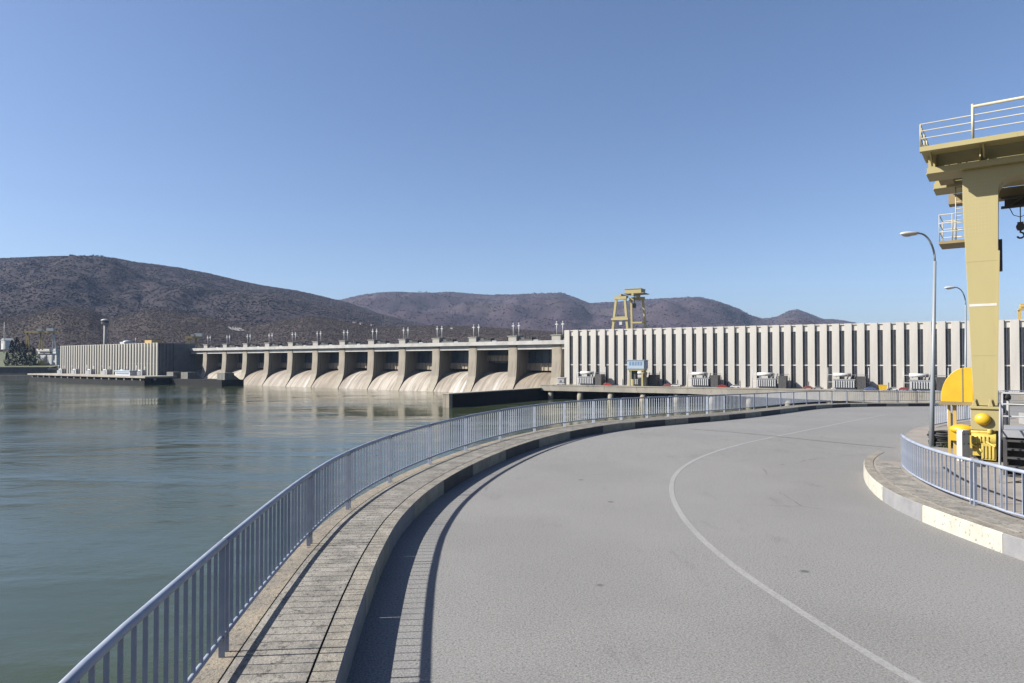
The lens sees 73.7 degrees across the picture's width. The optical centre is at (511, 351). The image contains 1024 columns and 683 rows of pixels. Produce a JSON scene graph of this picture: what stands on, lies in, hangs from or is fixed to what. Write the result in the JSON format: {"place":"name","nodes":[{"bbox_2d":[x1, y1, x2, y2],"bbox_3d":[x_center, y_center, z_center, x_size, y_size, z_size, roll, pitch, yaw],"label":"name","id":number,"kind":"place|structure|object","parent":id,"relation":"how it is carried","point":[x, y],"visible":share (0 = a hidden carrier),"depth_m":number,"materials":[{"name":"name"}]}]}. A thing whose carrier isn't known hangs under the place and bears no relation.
{"place":"outdoors","nodes":[
{"label":"outdoors","id":0,"kind":"place"},
{"bbox_2d":[0,372,56,378],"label":"bank","id":1,"kind":"structure","parent":0,"point":[14,376],"depth_m":769.65,"materials":[{"name":"concrete"}]},
{"bbox_2d":[0,367,48,374],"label":"quay wall","id":2,"kind":"structure","parent":1,"relation":"on","point":[14,370],"depth_m":775.74,"materials":[{"name":"concrete"}]},
{"bbox_2d":[0,352,59,366],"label":"grass bank","id":3,"kind":"structure","parent":0,"point":[2,357],"depth_m":814.51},
{"bbox_2d":[0,338,13,349],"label":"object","id":4,"kind":"structure","parent":3,"relation":"on","point":[5,344],"depth_m":844.89,"materials":[{"name":"grey metal"}]},
{"bbox_2d":[15,340,29,365],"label":"evergreen tree","id":5,"kind":"object","parent":3,"relation":"on","point":[22,354],"visible":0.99,"depth_m":797.01,"materials":[{"name":"green plant"}]},
{"bbox_2d":[36,349,59,367],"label":"lock building","id":6,"kind":"structure","parent":3,"relation":"on","point":[49,356],"depth_m":803.22,"materials":[{"name":"white concrete"}]},
{"bbox_2d":[24,328,60,349],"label":"lock crane","id":7,"kind":"object","parent":6,"relation":"on","point":[48,330],"visible":1,"depth_m":799.61,"materials":[{"name":"yellow metal"}]},
{"bbox_2d":[101,314,109,343],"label":"control tower","id":8,"kind":"structure","parent":0,"point":[105,322],"depth_m":789.25,"materials":[{"name":"concrete"}]},
{"bbox_2d":[0,255,421,326],"bbox_3d":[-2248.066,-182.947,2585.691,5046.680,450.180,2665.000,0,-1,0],"label":"hills","id":9,"kind":"structure","parent":0,"point":[109,286],"depth_m":2022.58,"materials":[{"name":"soil"}]},
{"bbox_2d":[0,254,430,326],"bbox_3d":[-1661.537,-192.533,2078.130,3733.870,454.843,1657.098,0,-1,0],"label":"woodland","id":10,"kind":"object","parent":9,"relation":"on","point":[363,311],"visible":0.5,"depth_m":2099.32,"materials":[{"name":"soil"},{"name":"shrub foliage"},{"name":"rock"}]},
{"bbox_2d":[0,306,559,352],"bbox_3d":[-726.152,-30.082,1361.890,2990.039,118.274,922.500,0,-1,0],"label":"hills","id":11,"kind":"structure","parent":0,"point":[143,337],"depth_m":1176.56,"materials":[{"name":"plant"}]},
{"bbox_2d":[0,306,563,352],"bbox_3d":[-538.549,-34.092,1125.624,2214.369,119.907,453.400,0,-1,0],"label":"woodland","id":12,"kind":"object","parent":11,"relation":"on","point":[457,332],"visible":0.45,"depth_m":1203.73,"materials":[{"name":"plant"}]},
{"bbox_2d":[0,368,784,682],"bbox_3d":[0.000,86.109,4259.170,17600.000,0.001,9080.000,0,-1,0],"label":"water","id":13,"kind":"structure","parent":0,"point":[120,504],"depth_m":113.49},
{"bbox_2d":[27,373,176,384],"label":"tailrace deck","id":14,"kind":"structure","parent":13,"relation":"in","point":[112,379],"depth_m":623.19,"materials":[{"name":"concrete"}]},
{"bbox_2d":[114,370,137,375],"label":"service hut","id":15,"kind":"object","parent":14,"relation":"on","point":[126,372],"visible":0.98,"depth_m":600.83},
{"bbox_2d":[60,338,194,375],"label":"powerhouse","id":16,"kind":"structure","parent":14,"relation":"on","point":[156,357],"depth_m":637.97,"materials":[{"name":"concrete"}]},
{"bbox_2d":[185,333,203,346],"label":"lock crane","id":17,"kind":"object","parent":16,"relation":"on","point":[195,336],"visible":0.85,"depth_m":718.72,"materials":[{"name":"yellow metal"}]},
{"bbox_2d":[149,372,243,385],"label":"basin wall","id":18,"kind":"structure","parent":13,"relation":"in","point":[195,378],"depth_m":562.12,"materials":[{"name":"concrete"}]},
{"bbox_2d":[189,340,563,391],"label":"spillway dam","id":19,"kind":"structure","parent":13,"relation":"in","point":[464,366],"depth_m":474.32,"materials":[{"name":"concrete"}]},
{"bbox_2d":[368,329,393,343],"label":"gate hoist","id":20,"kind":"object","parent":19,"relation":"on","point":[372,341],"visible":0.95,"depth_m":488.82,"materials":[{"name":"metal"}]},
{"bbox_2d":[398,327,425,343],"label":"gate hoist","id":21,"kind":"object","parent":19,"relation":"on","point":[404,341],"visible":0.92,"depth_m":470.29,"materials":[{"name":"metal"}]},
{"bbox_2d":[431,326,460,342],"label":"gate hoist","id":22,"kind":"object","parent":19,"relation":"on","point":[439,340],"visible":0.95,"depth_m":450.95,"materials":[{"name":"metal"}]},
{"bbox_2d":[468,324,497,341],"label":"gate hoist","id":23,"kind":"object","parent":19,"relation":"on","point":[476,339],"visible":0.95,"depth_m":432.25,"materials":[{"name":"metal"}]},
{"bbox_2d":[507,323,539,340],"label":"gate hoist","id":24,"kind":"object","parent":19,"relation":"on","point":[516,338],"visible":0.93,"depth_m":413.55,"materials":[{"name":"metal"}]},
{"bbox_2d":[442,387,547,407],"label":"guide wall","id":25,"kind":"structure","parent":13,"relation":"in","point":[457,399],"depth_m":314.52,"materials":[{"name":"concrete"}]},
{"bbox_2d":[540,384,1023,405],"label":"tailrace deck","id":26,"kind":"structure","parent":13,"relation":"in","point":[571,391],"depth_m":315.18,"materials":[{"name":"concrete"}]},
{"bbox_2d":[576,367,605,384],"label":"transformer","id":27,"kind":"object","parent":26,"relation":"on","point":[596,379],"visible":0.94,"depth_m":355.60,"materials":[{"name":"grey metal"}]},
{"bbox_2d":[626,360,648,385],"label":"gate crane","id":28,"kind":"object","parent":26,"relation":"on","point":[634,367],"visible":0.91,"depth_m":336.26,"materials":[{"name":"metal"}]},
{"bbox_2d":[628,371,659,385],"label":"transformer","id":29,"kind":"object","parent":26,"relation":"on","point":[653,380],"visible":0.61,"depth_m":342.17,"materials":[{"name":"metal"}]},
{"bbox_2d":[687,367,721,386],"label":"transformer","id":30,"kind":"object","parent":26,"relation":"on","point":[714,381],"visible":0.97,"depth_m":328.51,"materials":[{"name":"metal"}]},
{"bbox_2d":[752,367,789,388],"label":"transformer","id":31,"kind":"object","parent":26,"relation":"on","point":[771,382],"visible":0.98,"depth_m":314.31,"materials":[{"name":"metal"}]},
{"bbox_2d":[564,319,1023,391],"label":"powerhouse","id":32,"kind":"structure","parent":26,"relation":"on","point":[814,355],"depth_m":317.13,"materials":[{"name":"concrete"}]},
{"bbox_2d":[570,336,572,383],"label":"window","id":33,"kind":"structure","parent":32,"relation":"in","point":[571,337],"depth_m":369.74,"materials":[{"name":"grey glass"}]},
{"bbox_2d":[579,336,581,375],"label":"window","id":34,"kind":"structure","parent":32,"relation":"in","point":[580,337],"depth_m":367.31,"materials":[{"name":"grey glass"}]},
{"bbox_2d":[588,336,590,375],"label":"window","id":35,"kind":"structure","parent":32,"relation":"in","point":[589,337],"depth_m":364.90,"materials":[{"name":"grey glass"}]},
{"bbox_2d":[596,335,599,373],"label":"window","id":36,"kind":"structure","parent":32,"relation":"in","point":[597,336],"depth_m":362.63,"materials":[{"name":"grey glass"}]},
{"bbox_2d":[605,335,608,382],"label":"window","id":37,"kind":"structure","parent":32,"relation":"in","point":[606,336],"depth_m":360.21,"materials":[{"name":"grey glass"}]},
{"bbox_2d":[615,335,617,383],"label":"window","id":38,"kind":"structure","parent":32,"relation":"in","point":[616,336],"depth_m":357.75,"materials":[{"name":"grey glass"}]},
{"bbox_2d":[624,335,626,383],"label":"window","id":39,"kind":"structure","parent":32,"relation":"in","point":[625,336],"depth_m":355.49,"materials":[{"name":"grey glass"}]},
{"bbox_2d":[652,334,655,373],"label":"window","id":40,"kind":"structure","parent":32,"relation":"in","point":[653,335],"depth_m":348.36,"materials":[{"name":"grey glass"}]},
{"bbox_2d":[662,334,665,384],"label":"window","id":41,"kind":"structure","parent":32,"relation":"in","point":[663,335],"depth_m":345.98,"materials":[{"name":"grey glass"}]},
{"bbox_2d":[672,334,675,384],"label":"window","id":42,"kind":"structure","parent":32,"relation":"in","point":[673,335],"depth_m":343.63,"materials":[{"name":"grey glass"}]},
{"bbox_2d":[682,334,685,384],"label":"window","id":43,"kind":"structure","parent":32,"relation":"in","point":[683,335],"depth_m":341.20,"materials":[{"name":"grey glass"}]},
{"bbox_2d":[692,334,695,377],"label":"window","id":44,"kind":"structure","parent":32,"relation":"in","point":[693,335],"depth_m":338.88,"materials":[{"name":"grey glass"}]},
{"bbox_2d":[703,333,706,377],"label":"window","id":45,"kind":"structure","parent":32,"relation":"in","point":[704,334],"depth_m":336.49,"materials":[{"name":"grey glass"}]},
{"bbox_2d":[713,333,716,374],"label":"window","id":46,"kind":"structure","parent":32,"relation":"in","point":[714,334],"depth_m":334.16,"materials":[{"name":"grey glass"}]},
{"bbox_2d":[724,333,727,385],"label":"window","id":47,"kind":"structure","parent":32,"relation":"in","point":[725,334],"depth_m":331.76,"materials":[{"name":"grey glass"}]},
{"bbox_2d":[735,333,738,384],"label":"window","id":48,"kind":"structure","parent":32,"relation":"in","point":[736,334],"depth_m":329.34,"materials":[{"name":"grey glass"}]},
{"bbox_2d":[746,333,749,385],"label":"window","id":49,"kind":"structure","parent":32,"relation":"in","point":[747,334],"depth_m":326.93,"materials":[{"name":"grey glass"}]},
{"bbox_2d":[757,332,760,377],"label":"window","id":50,"kind":"structure","parent":32,"relation":"in","point":[758,333],"depth_m":324.63,"materials":[{"name":"grey glass"}]},
{"bbox_2d":[768,332,772,377],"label":"window","id":51,"kind":"structure","parent":32,"relation":"in","point":[770,349],"depth_m":322.18,"materials":[{"name":"grey glass"}]},
{"bbox_2d":[779,332,783,375],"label":"window","id":52,"kind":"structure","parent":32,"relation":"in","point":[781,334],"depth_m":319.83,"materials":[{"name":"grey glass"}]},
{"bbox_2d":[791,332,795,386],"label":"window","id":53,"kind":"structure","parent":32,"relation":"in","point":[793,334],"depth_m":317.34,"materials":[{"name":"grey glass"}]},
{"bbox_2d":[803,331,807,386],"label":"window","id":54,"kind":"structure","parent":32,"relation":"in","point":[805,333],"depth_m":314.95,"materials":[{"name":"grey glass"}]},
{"bbox_2d":[815,331,819,385],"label":"window","id":55,"kind":"structure","parent":32,"relation":"in","point":[817,333],"depth_m":312.57,"materials":[{"name":"grey glass"}]},
{"bbox_2d":[827,331,831,387],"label":"window","id":56,"kind":"structure","parent":32,"relation":"in","point":[829,333],"depth_m":310.21,"materials":[{"name":"grey glass"}]},
{"bbox_2d":[839,331,844,378],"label":"window","id":57,"kind":"structure","parent":32,"relation":"in","point":[841,333],"depth_m":307.95,"materials":[{"name":"grey glass"}]},
{"bbox_2d":[852,330,856,387],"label":"window","id":58,"kind":"structure","parent":32,"relation":"in","point":[854,333],"depth_m":305.48,"materials":[{"name":"grey glass"}]},
{"bbox_2d":[864,330,869,387],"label":"window","id":59,"kind":"structure","parent":32,"relation":"in","point":[866,332],"depth_m":303.10,"materials":[{"name":"grey glass"}]},
{"bbox_2d":[877,330,882,387],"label":"window","id":60,"kind":"structure","parent":32,"relation":"in","point":[879,332],"depth_m":300.71,"materials":[{"name":"grey glass"}]},
{"bbox_2d":[891,330,895,386],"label":"window","id":61,"kind":"structure","parent":32,"relation":"in","point":[893,332],"depth_m":298.33,"materials":[{"name":"grey glass"}]},
{"bbox_2d":[904,329,909,388],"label":"window","id":62,"kind":"structure","parent":32,"relation":"in","point":[906,332],"depth_m":296.01,"materials":[{"name":"grey glass"}]},
{"bbox_2d":[917,329,922,379],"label":"window","id":63,"kind":"structure","parent":32,"relation":"in","point":[920,331],"depth_m":293.63,"materials":[{"name":"grey glass"}]},
{"bbox_2d":[945,329,950,378],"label":"window","id":64,"kind":"structure","parent":32,"relation":"in","point":[947,331],"depth_m":288.87,"materials":[{"name":"grey glass"}]},
{"bbox_2d":[960,328,964,367],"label":"window","id":65,"kind":"structure","parent":32,"relation":"in","point":[962,330],"depth_m":286.55,"materials":[{"name":"grey glass"}]},
{"bbox_2d":[1004,328,1009,389],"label":"window","id":66,"kind":"structure","parent":32,"relation":"in","point":[1006,330],"depth_m":279.37,"materials":[{"name":"grey glass"}]},
{"bbox_2d":[1019,327,1023,389],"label":"window","id":67,"kind":"structure","parent":32,"relation":"in","point":[1021,329],"depth_m":277.06,"materials":[{"name":"grey glass"}]},
{"bbox_2d":[828,368,868,389],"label":"transformer","id":68,"kind":"object","parent":26,"relation":"on","point":[846,384],"visible":0.94,"depth_m":299.02,"materials":[{"name":"metal"}]},
{"bbox_2d":[903,368,948,389],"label":"transformer","id":69,"kind":"object","parent":26,"relation":"on","point":[924,384],"visible":0.68,"depth_m":285.99,"materials":[{"name":"metal"}]},
{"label":"intake block","id":70,"kind":"object","parent":13,"relation":"in","visible":0},
{"bbox_2d":[611,288,648,328],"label":"gantry crane","id":71,"kind":"object","parent":70,"relation":"on","point":[636,293],"visible":0.94,"depth_m":397.73,"materials":[{"name":"metal"}]},
{"bbox_2d":[0,0,1023,322],"label":"sky","id":72,"kind":"structure","parent":0,"point":[759,158],"materials":[{"name":"blue"}]},
{"bbox_2d":[341,292,852,331],"bbox_3d":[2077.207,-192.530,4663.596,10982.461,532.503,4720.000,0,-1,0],"label":"hills","id":73,"kind":"structure","parent":0,"point":[408,308],"depth_m":3590.68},
{"bbox_2d":[342,291,854,331],"bbox_3d":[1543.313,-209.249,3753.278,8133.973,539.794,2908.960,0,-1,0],"label":"woodland","id":74,"kind":"object","parent":73,"relation":"on","point":[637,301],"visible":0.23,"depth_m":3774.43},
{"bbox_2d":[192,402,1023,682],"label":"pavement","id":75,"kind":"structure","parent":0,"point":[278,632],"depth_m":9.38,"materials":[{"name":"concrete"}]},
{"bbox_2d":[59,538,227,682],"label":"railing panel","id":76,"kind":"object","parent":75,"relation":"on","point":[84,666],"visible":1,"depth_m":5.88,"materials":[{"name":"paint"}]},
{"bbox_2d":[224,472,311,651],"bbox_3d":[-3.259,2.638,9.412,0.112,1.240,4.348,0,-1,-5],"label":"railing panel","id":77,"kind":"object","parent":75,"relation":"on","point":[304,481],"visible":0.95,"depth_m":8.95,"materials":[{"name":"paint"}]},
{"bbox_2d":[310,451,349,543],"bbox_3d":[-3.462,2.695,12.996,0.121,1.240,2.832,0,-1,0],"label":"railing panel","id":78,"kind":"object","parent":75,"relation":"on","point":[318,470],"visible":0.97,"depth_m":12.89,"materials":[{"name":"paint"}]},
{"bbox_2d":[348,435,391,507],"bbox_3d":[-3.318,2.742,15.987,0.126,1.241,3.160,0,-1,6],"label":"railing panel","id":79,"kind":"object","parent":75,"relation":"on","point":[363,446],"visible":0.98,"depth_m":15.77,"materials":[{"name":"paint"}]},
{"bbox_2d":[390,424,430,481],"bbox_3d":[-2.833,2.793,19.146,0.110,1.241,3.236,0,-1,11],"label":"railing panel","id":80,"kind":"object","parent":75,"relation":"on","point":[411,430],"visible":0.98,"depth_m":19.04,"materials":[{"name":"paint"}]},
{"bbox_2d":[430,416,466,463],"bbox_3d":[-2.073,2.845,22.317,0.106,1.243,3.285,0,-1,15],"label":"railing panel","id":81,"kind":"object","parent":75,"relation":"on","point":[432,436],"visible":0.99,"depth_m":22.20,"materials":[{"name":"paint"}]},
{"bbox_2d":[466,409,500,450],"bbox_3d":[-1.062,2.901,25.550,0.111,1.247,3.488,0,-1,19],"label":"railing panel","id":82,"kind":"object","parent":75,"relation":"on","point":[483,413],"visible":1,"depth_m":25.54,"materials":[{"name":"paint"}]},
{"bbox_2d":[500,404,534,439],"bbox_3d":[0.248,2.964,28.879,0.122,1.254,3.668,0,-1,24],"label":"railing panel","id":83,"kind":"object","parent":75,"relation":"on","point":[501,418],"visible":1,"depth_m":28.63,"materials":[{"name":"paint"}]},
{"bbox_2d":[535,401,564,431],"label":"railing panel","id":84,"kind":"object","parent":75,"relation":"on","point":[553,403],"visible":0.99,"depth_m":31.94,"materials":[{"name":"paint"}]},
{"bbox_2d":[565,399,593,426],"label":"railing panel","id":85,"kind":"object","parent":75,"relation":"on","point":[577,401],"visible":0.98,"depth_m":34.42,"materials":[{"name":"paint"}]},
{"bbox_2d":[594,398,621,422],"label":"railing panel","id":86,"kind":"object","parent":75,"relation":"on","point":[609,399],"visible":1,"depth_m":36.72,"materials":[{"name":"paint"}]},
{"bbox_2d":[621,397,646,419],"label":"railing panel","id":87,"kind":"object","parent":75,"relation":"on","point":[635,398],"visible":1,"depth_m":38.71,"materials":[{"name":"paint"}]},
{"bbox_2d":[647,396,668,417],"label":"railing panel","id":88,"kind":"object","parent":75,"relation":"on","point":[658,397],"visible":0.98,"depth_m":40.22,"materials":[{"name":"paint"}]},
{"bbox_2d":[688,395,707,414],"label":"railing panel","id":89,"kind":"object","parent":75,"relation":"on","point":[691,396],"visible":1,"depth_m":43.35,"materials":[{"name":"paint"}]},
{"bbox_2d":[707,394,724,413],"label":"railing panel","id":90,"kind":"object","parent":75,"relation":"on","point":[721,395],"visible":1,"depth_m":45.16,"materials":[{"name":"paint"}]},
{"bbox_2d":[725,394,739,410],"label":"railing panel","id":91,"kind":"object","parent":75,"relation":"on","point":[733,401],"visible":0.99,"depth_m":47.48,"materials":[{"name":"paint"}]},
{"bbox_2d":[740,393,754,410],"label":"railing panel","id":92,"kind":"object","parent":75,"relation":"on","point":[748,400],"visible":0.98,"depth_m":49.84,"materials":[{"name":"paint"}]},
{"bbox_2d":[754,393,766,409],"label":"railing panel","id":93,"kind":"object","parent":75,"relation":"on","point":[756,400],"visible":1,"depth_m":51.63,"materials":[{"name":"paint"}]},
{"bbox_2d":[767,392,780,407],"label":"railing panel","id":94,"kind":"object","parent":75,"relation":"on","point":[772,402],"visible":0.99,"depth_m":55.05,"materials":[{"name":"paint"}]},
{"bbox_2d":[346,406,1023,682],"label":"road","id":95,"kind":"structure","parent":0,"point":[592,558],"depth_m":11.14,"materials":[{"name":"asphalt"}]},
{"bbox_2d":[308,403,1023,682],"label":"kerb","id":96,"kind":"structure","parent":95,"relation":"on","point":[334,661],"depth_m":13.26,"materials":[{"name":"concrete"}]},
{"bbox_2d":[669,415,922,682],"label":"road marking","id":97,"kind":"object","parent":95,"relation":"on","point":[854,645],"visible":1,"depth_m":10.30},
{"bbox_2d":[863,452,1023,560],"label":"kerb","id":98,"kind":"structure","parent":95,"relation":"on","point":[976,531],"depth_m":13.97,"materials":[{"name":"concrete"}]},
{"bbox_2d":[944,286,966,418],"bbox_3d":[27.983,0.129,43.003,1.414,8.454,0.320,0,-1,0],"label":"street lamp","id":99,"kind":"object","parent":95,"relation":"on","point":[965,351],"visible":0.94,"depth_m":42.98,"materials":[{"name":"metal"}]},
{"bbox_2d":[863,418,1023,537],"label":"platform paving","id":100,"kind":"structure","parent":0,"point":[919,435],"depth_m":18.01,"materials":[{"name":"concrete"}]},
{"bbox_2d":[900,231,936,446],"bbox_3d":[14.912,-0.451,25.021,1.329,7.908,0.320,0,-1,0],"label":"street lamp","id":101,"kind":"object","parent":100,"relation":"on","point":[932,380],"visible":0.99,"depth_m":24.97,"materials":[{"name":"metal"}]},
{"bbox_2d":[900,433,972,503],"bbox_3d":[10.614,2.881,17.486,0.341,1.012,5.472,0,-1,15],"label":"railing panel","id":102,"kind":"object","parent":100,"relation":"on","point":[909,447],"visible":1,"depth_m":16.71,"materials":[{"name":"paint"}]},
{"bbox_2d":[927,430,952,446],"bbox_3d":[15.890,3.210,25.113,1.128,0.552,0.992,0,-1,0],"label":"cable coil","id":103,"kind":"object","parent":100,"relation":"on","point":[941,436],"visible":0.44,"depth_m":24.82,"materials":[{"name":"black rubber"}]},
{"bbox_2d":[935,404,947,424],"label":"railing panel","id":104,"kind":"object","parent":100,"relation":"on","point":[941,414],"visible":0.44,"depth_m":33.69,"materials":[{"name":"paint"}]},
{"bbox_2d":[951,405,970,420],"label":"railing panel","id":105,"kind":"object","parent":100,"relation":"on","point":[961,413],"visible":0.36,"depth_m":36.39,"materials":[{"name":"paint"}]},
{"bbox_2d":[957,429,969,460],"bbox_3d":[14.155,2.950,21.395,0.300,0.980,0.225,0,-1,-11],"label":"electrical cabinet","id":106,"kind":"object","parent":100,"relation":"on","point":[963,442],"visible":0.91,"depth_m":21.32,"materials":[{"name":"metal"}]},
{"bbox_2d":[920,96,1023,460],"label":"gantry crane","id":107,"kind":"object","parent":100,"relation":"on","point":[980,172],"visible":0.98,"depth_m":21.68,"materials":[{"name":"yellow metal"}]},
{"bbox_2d":[971,459,1023,517],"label":"railing panel","id":108,"kind":"object","parent":100,"relation":"on","point":[988,464],"visible":1,"depth_m":13.92,"materials":[{"name":"paint"}]},
{"bbox_2d":[1003,394,1010,424],"bbox_3d":[15.550,2.368,21.465,0.260,2.140,0.260,0,-1,0],"label":"bollard","id":109,"kind":"object","parent":100,"relation":"on","point":[1006,398],"visible":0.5,"depth_m":21.40,"materials":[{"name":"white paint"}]},
{"bbox_2d":[999,392,1023,482],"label":"steel stair","id":110,"kind":"object","parent":100,"relation":"on","point":[1013,446],"visible":0.9,"depth_m":18.66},
{"bbox_2d":[875,460,1023,533],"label":"pavement","id":111,"kind":"structure","parent":0,"point":[895,475],"depth_m":15.23,"materials":[{"name":"concrete"}]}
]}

